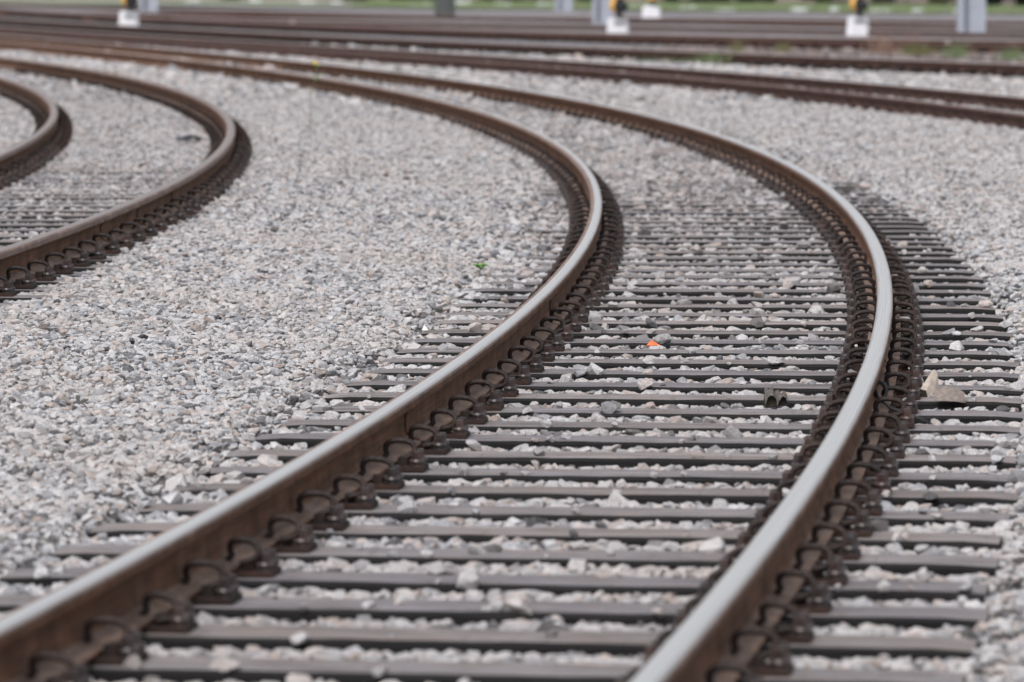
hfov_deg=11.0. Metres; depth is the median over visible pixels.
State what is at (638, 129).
wooden sleeper
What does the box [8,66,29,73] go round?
wooden sleeper
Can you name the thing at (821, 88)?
wooden sleeper
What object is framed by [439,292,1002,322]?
wooden sleeper
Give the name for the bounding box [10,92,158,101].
wooden sleeper
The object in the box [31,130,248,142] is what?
wooden sleeper
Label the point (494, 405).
wooden sleeper
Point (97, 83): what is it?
wooden sleeper
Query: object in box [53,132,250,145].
wooden sleeper
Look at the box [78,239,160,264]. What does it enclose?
wooden sleeper
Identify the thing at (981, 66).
rail
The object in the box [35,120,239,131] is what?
wooden sleeper
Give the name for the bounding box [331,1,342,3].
white block
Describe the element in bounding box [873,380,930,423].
bond cable
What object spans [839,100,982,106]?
wooden sleeper
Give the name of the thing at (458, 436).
wooden sleeper
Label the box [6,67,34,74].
wooden sleeper
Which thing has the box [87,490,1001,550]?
wooden sleeper
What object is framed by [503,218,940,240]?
wooden sleeper
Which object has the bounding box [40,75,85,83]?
wooden sleeper
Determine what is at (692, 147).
wooden sleeper
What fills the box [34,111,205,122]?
wooden sleeper
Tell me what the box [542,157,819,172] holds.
wooden sleeper
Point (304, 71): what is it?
wooden sleeper
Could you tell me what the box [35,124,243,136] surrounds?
wooden sleeper
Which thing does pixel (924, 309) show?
wooden sleeper
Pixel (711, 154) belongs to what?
wooden sleeper
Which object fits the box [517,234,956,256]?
wooden sleeper
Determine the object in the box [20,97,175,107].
wooden sleeper
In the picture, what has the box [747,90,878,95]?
wooden sleeper
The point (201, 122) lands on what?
wooden sleeper
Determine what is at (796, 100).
wooden sleeper
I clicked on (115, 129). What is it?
wooden sleeper
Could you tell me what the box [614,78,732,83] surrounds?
wooden sleeper
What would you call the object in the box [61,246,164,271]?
wooden sleeper
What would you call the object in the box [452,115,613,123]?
wooden sleeper
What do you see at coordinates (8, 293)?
wooden sleeper
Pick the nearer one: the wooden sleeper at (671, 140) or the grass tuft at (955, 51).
the wooden sleeper at (671, 140)
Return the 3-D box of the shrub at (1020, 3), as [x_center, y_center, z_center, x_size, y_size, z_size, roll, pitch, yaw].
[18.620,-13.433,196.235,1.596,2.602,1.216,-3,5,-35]
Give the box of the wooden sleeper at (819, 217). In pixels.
[525,209,927,230]
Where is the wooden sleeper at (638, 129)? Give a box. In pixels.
[478,124,649,134]
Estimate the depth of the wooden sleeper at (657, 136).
48.99 m
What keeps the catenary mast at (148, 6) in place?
on the ground at (540, 12)
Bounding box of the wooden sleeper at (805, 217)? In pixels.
[537,201,917,220]
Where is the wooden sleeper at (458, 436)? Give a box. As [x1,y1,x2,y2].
[254,408,1018,451]
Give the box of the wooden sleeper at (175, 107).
[26,101,187,111]
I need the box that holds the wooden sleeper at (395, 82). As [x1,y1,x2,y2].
[283,79,402,86]
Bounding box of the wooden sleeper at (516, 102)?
[384,98,526,107]
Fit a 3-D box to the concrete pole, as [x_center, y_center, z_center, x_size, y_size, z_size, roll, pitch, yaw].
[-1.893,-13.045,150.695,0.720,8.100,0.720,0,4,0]
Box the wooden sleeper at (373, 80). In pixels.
[263,76,381,83]
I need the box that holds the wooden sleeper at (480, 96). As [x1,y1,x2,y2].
[354,91,489,98]
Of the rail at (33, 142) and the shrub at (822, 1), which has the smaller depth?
the rail at (33, 142)
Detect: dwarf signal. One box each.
[119,0,139,25]
[607,0,628,32]
[642,0,660,17]
[846,0,868,35]
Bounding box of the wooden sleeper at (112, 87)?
[81,82,121,91]
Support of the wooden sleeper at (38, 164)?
on the ground at (540, 12)
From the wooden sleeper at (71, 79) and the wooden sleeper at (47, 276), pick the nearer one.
the wooden sleeper at (47, 276)
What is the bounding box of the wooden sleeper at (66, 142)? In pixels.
[3,134,249,148]
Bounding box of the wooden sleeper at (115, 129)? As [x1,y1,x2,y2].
[37,118,235,129]
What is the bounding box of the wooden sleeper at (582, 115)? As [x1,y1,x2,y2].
[435,110,591,118]
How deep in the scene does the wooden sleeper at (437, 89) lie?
67.14 m
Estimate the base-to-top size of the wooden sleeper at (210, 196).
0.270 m
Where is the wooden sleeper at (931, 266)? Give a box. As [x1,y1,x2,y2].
[508,244,971,269]
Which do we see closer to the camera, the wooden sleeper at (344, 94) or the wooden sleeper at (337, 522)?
the wooden sleeper at (337, 522)
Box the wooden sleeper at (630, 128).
[472,122,641,132]
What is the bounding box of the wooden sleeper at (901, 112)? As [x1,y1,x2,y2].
[899,108,910,114]
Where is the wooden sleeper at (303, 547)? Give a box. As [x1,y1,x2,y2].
[49,514,998,576]
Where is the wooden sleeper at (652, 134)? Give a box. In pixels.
[487,128,663,138]
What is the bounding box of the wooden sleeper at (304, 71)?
[201,68,311,73]
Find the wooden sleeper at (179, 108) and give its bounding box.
[28,103,190,113]
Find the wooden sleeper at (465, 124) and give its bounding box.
[462,118,627,127]
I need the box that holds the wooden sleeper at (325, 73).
[222,70,332,76]
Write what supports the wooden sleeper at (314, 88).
on the ground at (540, 12)
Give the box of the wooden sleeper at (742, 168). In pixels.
[543,161,828,175]
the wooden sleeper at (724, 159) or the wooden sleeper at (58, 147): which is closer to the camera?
the wooden sleeper at (58, 147)
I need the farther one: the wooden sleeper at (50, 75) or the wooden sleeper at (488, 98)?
the wooden sleeper at (50, 75)
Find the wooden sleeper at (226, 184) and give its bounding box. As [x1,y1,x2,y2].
[0,175,229,191]
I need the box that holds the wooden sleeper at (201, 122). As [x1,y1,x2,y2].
[36,116,233,128]
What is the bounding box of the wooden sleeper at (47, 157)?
[32,149,249,163]
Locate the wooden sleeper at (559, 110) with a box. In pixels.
[419,106,569,114]
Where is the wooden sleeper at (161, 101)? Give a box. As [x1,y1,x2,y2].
[17,96,171,104]
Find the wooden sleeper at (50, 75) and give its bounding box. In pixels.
[34,70,57,78]
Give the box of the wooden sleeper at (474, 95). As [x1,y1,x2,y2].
[348,90,482,98]
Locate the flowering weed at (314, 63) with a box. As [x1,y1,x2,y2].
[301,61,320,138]
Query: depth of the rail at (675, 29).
124.50 m
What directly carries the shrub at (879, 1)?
on the grass verge
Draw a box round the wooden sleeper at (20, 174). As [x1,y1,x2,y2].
[4,164,242,181]
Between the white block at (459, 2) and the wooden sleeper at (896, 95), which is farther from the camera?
the white block at (459, 2)
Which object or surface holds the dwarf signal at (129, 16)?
on the ground at (540, 12)
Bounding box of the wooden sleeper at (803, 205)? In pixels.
[525,196,908,216]
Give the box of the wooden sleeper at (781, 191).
[528,182,880,199]
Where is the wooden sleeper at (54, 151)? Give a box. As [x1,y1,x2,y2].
[40,144,251,157]
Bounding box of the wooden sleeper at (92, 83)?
[90,78,101,86]
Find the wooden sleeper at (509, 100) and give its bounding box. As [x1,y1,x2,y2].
[378,96,518,103]
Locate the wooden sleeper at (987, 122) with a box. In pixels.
[984,119,996,124]
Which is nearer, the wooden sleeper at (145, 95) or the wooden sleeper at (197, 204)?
the wooden sleeper at (197, 204)
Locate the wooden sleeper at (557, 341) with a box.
[396,327,1019,360]
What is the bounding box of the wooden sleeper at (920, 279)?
[487,256,983,283]
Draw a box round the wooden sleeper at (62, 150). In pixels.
[46,139,251,152]
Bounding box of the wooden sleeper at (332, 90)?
[330,87,461,92]
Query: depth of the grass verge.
215.50 m
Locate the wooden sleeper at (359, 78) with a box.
[251,74,367,80]
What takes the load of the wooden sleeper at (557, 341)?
on the ground at (540, 12)
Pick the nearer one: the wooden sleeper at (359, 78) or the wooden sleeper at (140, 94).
the wooden sleeper at (140, 94)
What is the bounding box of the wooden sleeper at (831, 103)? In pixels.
[828,99,969,104]
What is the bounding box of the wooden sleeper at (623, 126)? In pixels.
[467,120,634,129]
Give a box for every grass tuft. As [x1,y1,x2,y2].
[616,54,725,61]
[694,48,731,62]
[726,33,747,51]
[767,38,789,51]
[860,28,906,53]
[896,41,940,54]
[942,39,974,57]
[992,44,1023,59]
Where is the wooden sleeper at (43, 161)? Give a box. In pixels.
[28,152,248,167]
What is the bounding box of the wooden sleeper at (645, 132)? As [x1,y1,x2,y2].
[482,126,656,136]
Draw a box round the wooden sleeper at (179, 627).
[139,591,977,661]
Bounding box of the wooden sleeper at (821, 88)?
[702,86,828,90]
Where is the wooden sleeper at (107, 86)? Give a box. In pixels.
[37,81,116,90]
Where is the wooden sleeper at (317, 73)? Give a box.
[214,69,325,74]
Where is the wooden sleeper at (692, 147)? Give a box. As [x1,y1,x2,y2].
[515,140,704,153]
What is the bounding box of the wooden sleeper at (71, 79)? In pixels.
[41,74,80,82]
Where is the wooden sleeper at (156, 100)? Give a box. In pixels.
[15,94,167,102]
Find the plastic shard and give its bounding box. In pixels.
[646,340,658,345]
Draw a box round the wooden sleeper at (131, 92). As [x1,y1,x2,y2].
[0,87,140,95]
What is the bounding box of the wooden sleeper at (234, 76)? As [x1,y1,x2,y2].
[231,72,346,78]
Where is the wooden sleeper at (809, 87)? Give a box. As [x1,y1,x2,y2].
[691,85,816,88]
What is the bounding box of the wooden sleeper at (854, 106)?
[851,101,996,108]
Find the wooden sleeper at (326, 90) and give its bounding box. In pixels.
[323,86,453,92]
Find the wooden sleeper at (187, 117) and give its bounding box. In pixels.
[32,107,200,118]
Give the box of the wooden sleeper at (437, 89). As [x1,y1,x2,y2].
[317,85,445,92]
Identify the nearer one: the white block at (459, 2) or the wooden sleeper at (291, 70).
the wooden sleeper at (291, 70)
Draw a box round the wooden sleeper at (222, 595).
[0,559,989,630]
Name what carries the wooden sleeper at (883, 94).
on the ground at (540, 12)
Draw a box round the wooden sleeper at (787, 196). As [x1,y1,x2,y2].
[532,186,889,203]
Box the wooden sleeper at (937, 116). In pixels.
[935,112,947,118]
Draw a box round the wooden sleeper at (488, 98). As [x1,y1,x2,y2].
[360,93,496,101]
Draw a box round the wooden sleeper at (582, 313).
[434,300,1010,331]
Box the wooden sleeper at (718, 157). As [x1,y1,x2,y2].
[531,150,731,162]
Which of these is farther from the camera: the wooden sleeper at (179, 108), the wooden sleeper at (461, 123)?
the wooden sleeper at (179, 108)
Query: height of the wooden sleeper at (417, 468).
0.266 m
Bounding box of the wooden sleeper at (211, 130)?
[17,126,245,137]
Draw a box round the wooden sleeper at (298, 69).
[195,67,304,72]
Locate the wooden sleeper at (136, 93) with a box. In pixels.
[0,88,145,97]
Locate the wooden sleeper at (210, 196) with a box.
[0,186,214,204]
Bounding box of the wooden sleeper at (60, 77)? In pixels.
[23,72,69,80]
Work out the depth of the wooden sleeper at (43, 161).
39.61 m
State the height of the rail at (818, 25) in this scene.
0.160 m
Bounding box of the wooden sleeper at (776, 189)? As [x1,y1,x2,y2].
[535,179,876,195]
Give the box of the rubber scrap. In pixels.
[177,135,201,141]
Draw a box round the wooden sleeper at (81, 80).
[33,76,90,84]
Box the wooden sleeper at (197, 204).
[0,195,219,214]
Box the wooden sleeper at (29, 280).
[2,266,112,293]
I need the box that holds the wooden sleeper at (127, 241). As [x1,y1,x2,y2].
[0,228,145,250]
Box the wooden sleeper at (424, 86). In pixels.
[306,83,431,89]
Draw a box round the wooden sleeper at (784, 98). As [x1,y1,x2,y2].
[781,94,917,99]
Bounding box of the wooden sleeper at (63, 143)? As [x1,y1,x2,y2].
[0,137,251,149]
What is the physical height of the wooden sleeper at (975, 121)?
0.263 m
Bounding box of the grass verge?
[0,0,1023,13]
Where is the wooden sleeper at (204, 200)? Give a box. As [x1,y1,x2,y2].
[0,190,212,209]
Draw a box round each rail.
[0,2,1023,31]
[0,8,1023,44]
[0,11,1023,24]
[0,18,1023,74]
[0,26,1023,110]
[0,30,1023,128]
[0,35,900,681]
[0,41,607,681]
[0,56,239,286]
[0,76,61,179]
[9,11,1023,53]
[81,16,1023,38]
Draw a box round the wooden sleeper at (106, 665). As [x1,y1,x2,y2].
[64,616,966,681]
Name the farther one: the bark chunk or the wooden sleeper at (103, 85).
the wooden sleeper at (103, 85)
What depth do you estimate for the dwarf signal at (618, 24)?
113.41 m
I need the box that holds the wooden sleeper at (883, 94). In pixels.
[758,91,891,96]
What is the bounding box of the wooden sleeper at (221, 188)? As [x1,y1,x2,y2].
[0,179,234,196]
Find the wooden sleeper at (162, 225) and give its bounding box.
[0,212,179,233]
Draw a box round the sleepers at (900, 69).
[0,15,1023,77]
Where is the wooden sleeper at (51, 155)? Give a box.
[36,146,251,161]
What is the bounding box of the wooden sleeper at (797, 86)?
[680,84,804,87]
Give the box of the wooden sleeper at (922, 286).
[477,263,985,290]
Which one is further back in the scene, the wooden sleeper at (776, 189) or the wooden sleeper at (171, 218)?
the wooden sleeper at (776, 189)
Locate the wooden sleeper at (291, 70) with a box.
[190,66,297,71]
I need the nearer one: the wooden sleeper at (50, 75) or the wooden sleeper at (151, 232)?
the wooden sleeper at (151, 232)
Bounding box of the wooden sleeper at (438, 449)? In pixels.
[224,424,1015,470]
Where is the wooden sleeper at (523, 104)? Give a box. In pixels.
[390,99,533,107]
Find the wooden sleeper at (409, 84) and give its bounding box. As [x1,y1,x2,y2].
[295,81,417,85]
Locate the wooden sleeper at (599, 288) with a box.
[458,276,996,305]
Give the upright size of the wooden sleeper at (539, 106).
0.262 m
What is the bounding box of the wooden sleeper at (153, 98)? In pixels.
[12,93,162,102]
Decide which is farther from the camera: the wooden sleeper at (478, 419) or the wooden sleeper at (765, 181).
the wooden sleeper at (765, 181)
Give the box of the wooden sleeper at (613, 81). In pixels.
[604,77,720,81]
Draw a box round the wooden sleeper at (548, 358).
[378,336,1018,370]
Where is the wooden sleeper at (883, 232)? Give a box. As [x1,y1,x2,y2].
[523,213,936,235]
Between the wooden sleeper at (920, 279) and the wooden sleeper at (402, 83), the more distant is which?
the wooden sleeper at (402, 83)
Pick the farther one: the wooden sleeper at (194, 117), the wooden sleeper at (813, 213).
the wooden sleeper at (194, 117)
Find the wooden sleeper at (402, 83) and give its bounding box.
[289,80,409,84]
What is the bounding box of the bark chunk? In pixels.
[763,386,788,405]
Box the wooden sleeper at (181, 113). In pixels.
[6,104,193,115]
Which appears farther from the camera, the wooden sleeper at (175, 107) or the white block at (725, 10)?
the white block at (725, 10)
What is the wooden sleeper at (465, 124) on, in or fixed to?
on the ground at (540, 12)
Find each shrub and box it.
[662,0,684,3]
[691,0,769,3]
[727,0,773,3]
[799,0,841,4]
[869,0,896,4]
[925,0,956,5]
[986,0,1015,7]
[1011,0,1023,6]
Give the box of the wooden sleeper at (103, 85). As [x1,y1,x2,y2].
[36,80,111,88]
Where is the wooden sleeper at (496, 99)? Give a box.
[366,94,504,102]
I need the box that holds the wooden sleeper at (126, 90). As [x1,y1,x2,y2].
[0,86,135,94]
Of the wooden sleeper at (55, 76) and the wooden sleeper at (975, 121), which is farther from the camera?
the wooden sleeper at (55, 76)
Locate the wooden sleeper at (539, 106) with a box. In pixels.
[401,102,548,109]
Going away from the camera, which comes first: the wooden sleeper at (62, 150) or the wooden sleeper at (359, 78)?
the wooden sleeper at (62, 150)
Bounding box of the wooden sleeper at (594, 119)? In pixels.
[447,113,606,121]
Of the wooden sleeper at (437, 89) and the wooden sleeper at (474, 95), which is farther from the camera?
the wooden sleeper at (437, 89)
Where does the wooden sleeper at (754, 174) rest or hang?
on the ground at (540, 12)
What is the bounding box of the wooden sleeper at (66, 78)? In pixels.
[26,73,74,81]
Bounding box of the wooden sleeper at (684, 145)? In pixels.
[510,138,698,149]
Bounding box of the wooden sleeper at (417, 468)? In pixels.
[197,437,1009,489]
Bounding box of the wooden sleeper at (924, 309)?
[448,284,994,314]
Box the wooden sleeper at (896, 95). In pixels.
[772,92,904,98]
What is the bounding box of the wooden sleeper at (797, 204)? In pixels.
[523,193,905,211]
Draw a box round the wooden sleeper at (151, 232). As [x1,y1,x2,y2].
[0,217,182,239]
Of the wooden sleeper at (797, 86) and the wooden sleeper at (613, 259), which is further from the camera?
the wooden sleeper at (797, 86)
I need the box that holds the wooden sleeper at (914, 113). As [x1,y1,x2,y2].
[911,109,922,114]
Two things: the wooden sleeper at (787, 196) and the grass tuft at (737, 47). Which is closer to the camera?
the wooden sleeper at (787, 196)
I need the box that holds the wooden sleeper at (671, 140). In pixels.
[501,134,683,144]
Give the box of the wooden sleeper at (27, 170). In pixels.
[11,161,246,177]
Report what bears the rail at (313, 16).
on the ground at (540, 12)
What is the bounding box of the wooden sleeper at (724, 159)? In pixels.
[535,152,808,165]
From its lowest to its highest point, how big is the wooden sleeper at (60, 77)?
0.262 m
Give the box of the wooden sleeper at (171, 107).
[24,100,183,109]
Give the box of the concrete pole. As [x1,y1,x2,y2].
[435,0,454,15]
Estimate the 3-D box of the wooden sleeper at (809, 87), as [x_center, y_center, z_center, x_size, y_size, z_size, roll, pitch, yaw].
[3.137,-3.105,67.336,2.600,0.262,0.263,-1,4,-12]
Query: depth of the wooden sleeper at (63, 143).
43.20 m
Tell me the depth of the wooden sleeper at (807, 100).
61.33 m
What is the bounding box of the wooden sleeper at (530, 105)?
[395,100,541,108]
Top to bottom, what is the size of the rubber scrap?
0.066 m
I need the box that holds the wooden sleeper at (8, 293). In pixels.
[0,275,92,302]
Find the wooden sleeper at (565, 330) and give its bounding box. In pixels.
[402,316,1008,350]
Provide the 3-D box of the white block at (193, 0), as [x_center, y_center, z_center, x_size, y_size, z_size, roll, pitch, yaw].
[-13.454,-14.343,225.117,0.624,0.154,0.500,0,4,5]
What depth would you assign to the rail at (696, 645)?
16.46 m
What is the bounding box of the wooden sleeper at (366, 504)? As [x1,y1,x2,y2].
[133,474,1009,527]
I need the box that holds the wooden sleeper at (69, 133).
[2,128,246,140]
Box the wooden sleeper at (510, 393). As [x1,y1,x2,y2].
[324,369,1021,411]
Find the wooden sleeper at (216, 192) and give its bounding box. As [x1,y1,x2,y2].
[0,182,220,201]
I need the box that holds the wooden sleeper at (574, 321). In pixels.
[421,307,1013,341]
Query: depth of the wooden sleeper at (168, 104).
55.57 m
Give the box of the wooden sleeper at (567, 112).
[424,107,577,116]
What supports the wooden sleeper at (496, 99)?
on the ground at (540, 12)
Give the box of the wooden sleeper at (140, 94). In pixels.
[3,89,149,98]
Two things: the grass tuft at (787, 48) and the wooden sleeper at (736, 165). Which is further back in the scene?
the grass tuft at (787, 48)
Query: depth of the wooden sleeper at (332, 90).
65.97 m
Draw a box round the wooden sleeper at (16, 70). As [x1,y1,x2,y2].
[14,65,23,72]
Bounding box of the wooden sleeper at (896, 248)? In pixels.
[511,228,952,252]
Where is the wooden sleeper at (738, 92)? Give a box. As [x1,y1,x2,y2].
[736,89,866,93]
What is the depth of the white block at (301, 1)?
220.08 m
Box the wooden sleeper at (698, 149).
[513,143,773,155]
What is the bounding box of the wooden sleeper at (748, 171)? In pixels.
[533,162,818,177]
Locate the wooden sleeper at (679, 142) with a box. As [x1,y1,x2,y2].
[506,135,691,147]
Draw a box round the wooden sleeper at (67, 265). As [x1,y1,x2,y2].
[44,252,94,277]
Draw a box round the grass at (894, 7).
[350,0,1023,13]
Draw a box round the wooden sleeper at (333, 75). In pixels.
[225,71,339,77]
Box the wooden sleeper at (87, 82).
[64,77,96,85]
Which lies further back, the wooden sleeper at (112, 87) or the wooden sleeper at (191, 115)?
the wooden sleeper at (112, 87)
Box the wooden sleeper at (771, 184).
[528,175,867,192]
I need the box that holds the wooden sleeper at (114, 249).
[91,233,129,255]
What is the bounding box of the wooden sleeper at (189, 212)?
[0,197,218,218]
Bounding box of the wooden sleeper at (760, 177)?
[554,169,854,185]
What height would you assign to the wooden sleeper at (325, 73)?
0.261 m
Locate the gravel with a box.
[0,40,1023,681]
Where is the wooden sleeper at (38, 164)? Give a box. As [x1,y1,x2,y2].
[24,155,247,171]
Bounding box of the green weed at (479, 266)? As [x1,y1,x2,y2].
[473,263,487,269]
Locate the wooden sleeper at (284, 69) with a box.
[184,66,291,70]
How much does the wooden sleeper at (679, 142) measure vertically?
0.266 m
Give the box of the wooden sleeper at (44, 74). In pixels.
[13,70,52,77]
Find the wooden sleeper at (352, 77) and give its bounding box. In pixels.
[244,73,360,78]
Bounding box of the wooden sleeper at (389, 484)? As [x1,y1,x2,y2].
[170,456,1017,507]
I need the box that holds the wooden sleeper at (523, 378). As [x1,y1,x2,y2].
[346,358,1023,396]
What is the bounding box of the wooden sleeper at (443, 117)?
[441,112,599,119]
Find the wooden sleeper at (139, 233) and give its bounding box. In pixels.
[0,221,162,245]
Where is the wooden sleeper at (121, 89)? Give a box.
[0,84,131,93]
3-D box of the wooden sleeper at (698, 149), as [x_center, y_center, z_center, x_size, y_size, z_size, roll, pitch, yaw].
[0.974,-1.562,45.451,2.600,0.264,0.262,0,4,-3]
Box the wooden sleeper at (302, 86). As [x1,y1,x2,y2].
[299,82,424,88]
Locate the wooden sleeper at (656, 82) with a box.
[647,81,768,85]
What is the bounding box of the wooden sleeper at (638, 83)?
[636,80,756,84]
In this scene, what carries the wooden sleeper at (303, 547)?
on the ground at (540, 12)
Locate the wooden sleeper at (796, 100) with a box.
[793,95,929,101]
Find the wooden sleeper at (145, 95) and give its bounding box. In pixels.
[6,90,154,100]
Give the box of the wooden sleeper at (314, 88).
[312,84,438,90]
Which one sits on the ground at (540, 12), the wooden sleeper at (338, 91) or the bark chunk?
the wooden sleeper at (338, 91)
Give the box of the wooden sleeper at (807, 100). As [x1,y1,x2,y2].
[805,96,942,102]
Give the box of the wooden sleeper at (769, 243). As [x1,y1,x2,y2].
[518,223,944,245]
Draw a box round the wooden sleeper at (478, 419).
[278,395,1019,435]
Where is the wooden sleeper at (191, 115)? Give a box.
[33,109,203,120]
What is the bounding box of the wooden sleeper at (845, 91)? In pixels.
[724,88,853,93]
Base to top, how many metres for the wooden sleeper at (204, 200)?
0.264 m
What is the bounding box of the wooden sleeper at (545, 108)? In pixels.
[407,103,555,110]
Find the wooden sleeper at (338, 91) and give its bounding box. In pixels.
[336,88,467,94]
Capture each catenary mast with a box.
[139,0,158,12]
[554,0,572,11]
[592,0,612,24]
[957,0,985,32]
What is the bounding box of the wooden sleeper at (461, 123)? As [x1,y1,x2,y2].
[457,117,621,124]
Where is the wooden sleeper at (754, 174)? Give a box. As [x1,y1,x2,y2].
[542,166,842,181]
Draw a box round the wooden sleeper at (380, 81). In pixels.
[269,77,388,83]
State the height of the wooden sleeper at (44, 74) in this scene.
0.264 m
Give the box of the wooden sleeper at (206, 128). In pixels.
[36,122,241,133]
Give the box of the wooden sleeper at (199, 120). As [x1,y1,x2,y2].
[20,114,229,126]
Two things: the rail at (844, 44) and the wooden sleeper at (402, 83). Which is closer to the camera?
the wooden sleeper at (402, 83)
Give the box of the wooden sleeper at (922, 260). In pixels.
[518,238,964,263]
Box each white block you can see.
[186,0,200,1]
[299,0,315,2]
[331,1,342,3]
[455,1,471,4]
[714,9,734,11]
[791,7,807,11]
[830,7,838,10]
[870,9,889,12]
[911,9,923,13]
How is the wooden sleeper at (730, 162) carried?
on the ground at (540, 12)
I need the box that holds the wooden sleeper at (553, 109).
[413,104,563,113]
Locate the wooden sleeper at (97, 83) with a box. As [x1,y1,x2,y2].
[52,79,106,87]
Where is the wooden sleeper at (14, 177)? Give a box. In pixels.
[0,167,236,184]
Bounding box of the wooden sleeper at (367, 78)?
[257,75,374,80]
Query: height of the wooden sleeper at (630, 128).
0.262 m
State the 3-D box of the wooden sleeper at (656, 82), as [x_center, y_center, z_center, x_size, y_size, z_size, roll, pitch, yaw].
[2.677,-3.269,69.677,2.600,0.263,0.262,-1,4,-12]
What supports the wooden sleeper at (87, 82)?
on the ground at (540, 12)
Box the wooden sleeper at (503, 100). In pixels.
[372,95,511,103]
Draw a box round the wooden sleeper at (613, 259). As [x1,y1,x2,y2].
[485,250,974,275]
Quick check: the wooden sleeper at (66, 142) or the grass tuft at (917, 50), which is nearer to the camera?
the wooden sleeper at (66, 142)
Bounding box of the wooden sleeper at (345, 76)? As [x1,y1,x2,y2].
[238,73,353,79]
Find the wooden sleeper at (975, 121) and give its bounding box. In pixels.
[972,117,984,123]
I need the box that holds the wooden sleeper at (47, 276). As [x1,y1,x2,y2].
[23,260,131,285]
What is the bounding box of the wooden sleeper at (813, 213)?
[538,204,924,225]
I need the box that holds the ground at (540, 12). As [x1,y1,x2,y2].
[0,4,1023,679]
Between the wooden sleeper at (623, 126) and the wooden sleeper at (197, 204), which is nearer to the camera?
the wooden sleeper at (197, 204)
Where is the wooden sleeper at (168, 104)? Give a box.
[22,98,179,108]
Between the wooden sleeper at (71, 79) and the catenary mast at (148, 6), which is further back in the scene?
the catenary mast at (148, 6)
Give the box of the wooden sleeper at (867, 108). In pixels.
[863,103,1009,109]
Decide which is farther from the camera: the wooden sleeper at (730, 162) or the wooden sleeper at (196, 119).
the wooden sleeper at (196, 119)
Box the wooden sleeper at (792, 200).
[532,190,897,208]
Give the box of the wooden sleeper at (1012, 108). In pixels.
[875,104,1022,110]
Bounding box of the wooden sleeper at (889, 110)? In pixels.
[887,106,898,113]
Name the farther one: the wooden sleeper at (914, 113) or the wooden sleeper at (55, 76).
the wooden sleeper at (55, 76)
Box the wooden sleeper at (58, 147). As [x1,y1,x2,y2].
[43,141,251,155]
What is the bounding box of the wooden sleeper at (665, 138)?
[497,132,676,143]
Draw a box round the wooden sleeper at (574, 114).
[430,109,584,117]
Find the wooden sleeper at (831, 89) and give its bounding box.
[713,87,840,91]
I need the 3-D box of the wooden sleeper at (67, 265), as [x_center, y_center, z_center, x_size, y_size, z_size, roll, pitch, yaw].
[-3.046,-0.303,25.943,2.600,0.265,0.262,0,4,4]
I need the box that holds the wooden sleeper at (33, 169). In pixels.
[17,158,248,174]
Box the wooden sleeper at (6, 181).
[0,171,233,187]
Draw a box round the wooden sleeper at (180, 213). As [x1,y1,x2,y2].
[0,203,188,223]
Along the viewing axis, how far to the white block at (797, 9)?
179.74 m
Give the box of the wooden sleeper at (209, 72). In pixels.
[207,69,318,74]
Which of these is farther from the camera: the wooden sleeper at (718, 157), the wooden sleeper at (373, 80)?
the wooden sleeper at (373, 80)
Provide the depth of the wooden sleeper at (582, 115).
55.51 m
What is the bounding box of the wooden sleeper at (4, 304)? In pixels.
[0,303,15,306]
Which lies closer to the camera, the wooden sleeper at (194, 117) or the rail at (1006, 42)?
the wooden sleeper at (194, 117)
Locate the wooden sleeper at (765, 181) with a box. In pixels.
[534,172,860,188]
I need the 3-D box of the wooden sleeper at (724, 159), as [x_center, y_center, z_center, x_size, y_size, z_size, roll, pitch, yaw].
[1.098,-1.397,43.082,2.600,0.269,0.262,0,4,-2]
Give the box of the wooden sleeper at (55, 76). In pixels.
[23,71,63,79]
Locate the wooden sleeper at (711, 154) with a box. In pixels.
[527,147,784,160]
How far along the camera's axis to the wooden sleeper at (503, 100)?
62.00 m
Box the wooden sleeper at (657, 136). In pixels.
[492,130,670,140]
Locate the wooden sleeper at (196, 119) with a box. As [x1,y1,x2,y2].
[10,113,207,124]
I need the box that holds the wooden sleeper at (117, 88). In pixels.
[52,83,126,92]
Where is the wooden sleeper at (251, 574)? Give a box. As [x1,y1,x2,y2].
[0,536,988,603]
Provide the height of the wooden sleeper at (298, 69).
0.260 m
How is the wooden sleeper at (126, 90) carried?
on the ground at (540, 12)
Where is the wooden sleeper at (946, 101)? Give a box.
[816,97,956,103]
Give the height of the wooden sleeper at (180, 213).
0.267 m
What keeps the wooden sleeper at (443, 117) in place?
on the ground at (540, 12)
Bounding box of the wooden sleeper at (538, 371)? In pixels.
[367,345,1020,382]
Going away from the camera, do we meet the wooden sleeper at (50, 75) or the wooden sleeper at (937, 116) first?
the wooden sleeper at (937, 116)
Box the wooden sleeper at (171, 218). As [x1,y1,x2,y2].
[0,207,185,228]
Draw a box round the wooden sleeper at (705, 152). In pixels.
[523,145,787,157]
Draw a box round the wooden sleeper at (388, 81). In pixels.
[275,78,395,83]
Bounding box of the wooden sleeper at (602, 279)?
[472,269,990,297]
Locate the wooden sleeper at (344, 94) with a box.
[342,89,474,95]
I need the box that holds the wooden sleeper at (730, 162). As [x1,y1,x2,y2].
[523,155,811,169]
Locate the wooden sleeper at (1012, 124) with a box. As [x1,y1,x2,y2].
[1008,122,1020,127]
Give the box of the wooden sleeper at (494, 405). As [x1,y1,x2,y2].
[307,379,1023,423]
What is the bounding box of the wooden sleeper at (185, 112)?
[31,106,197,116]

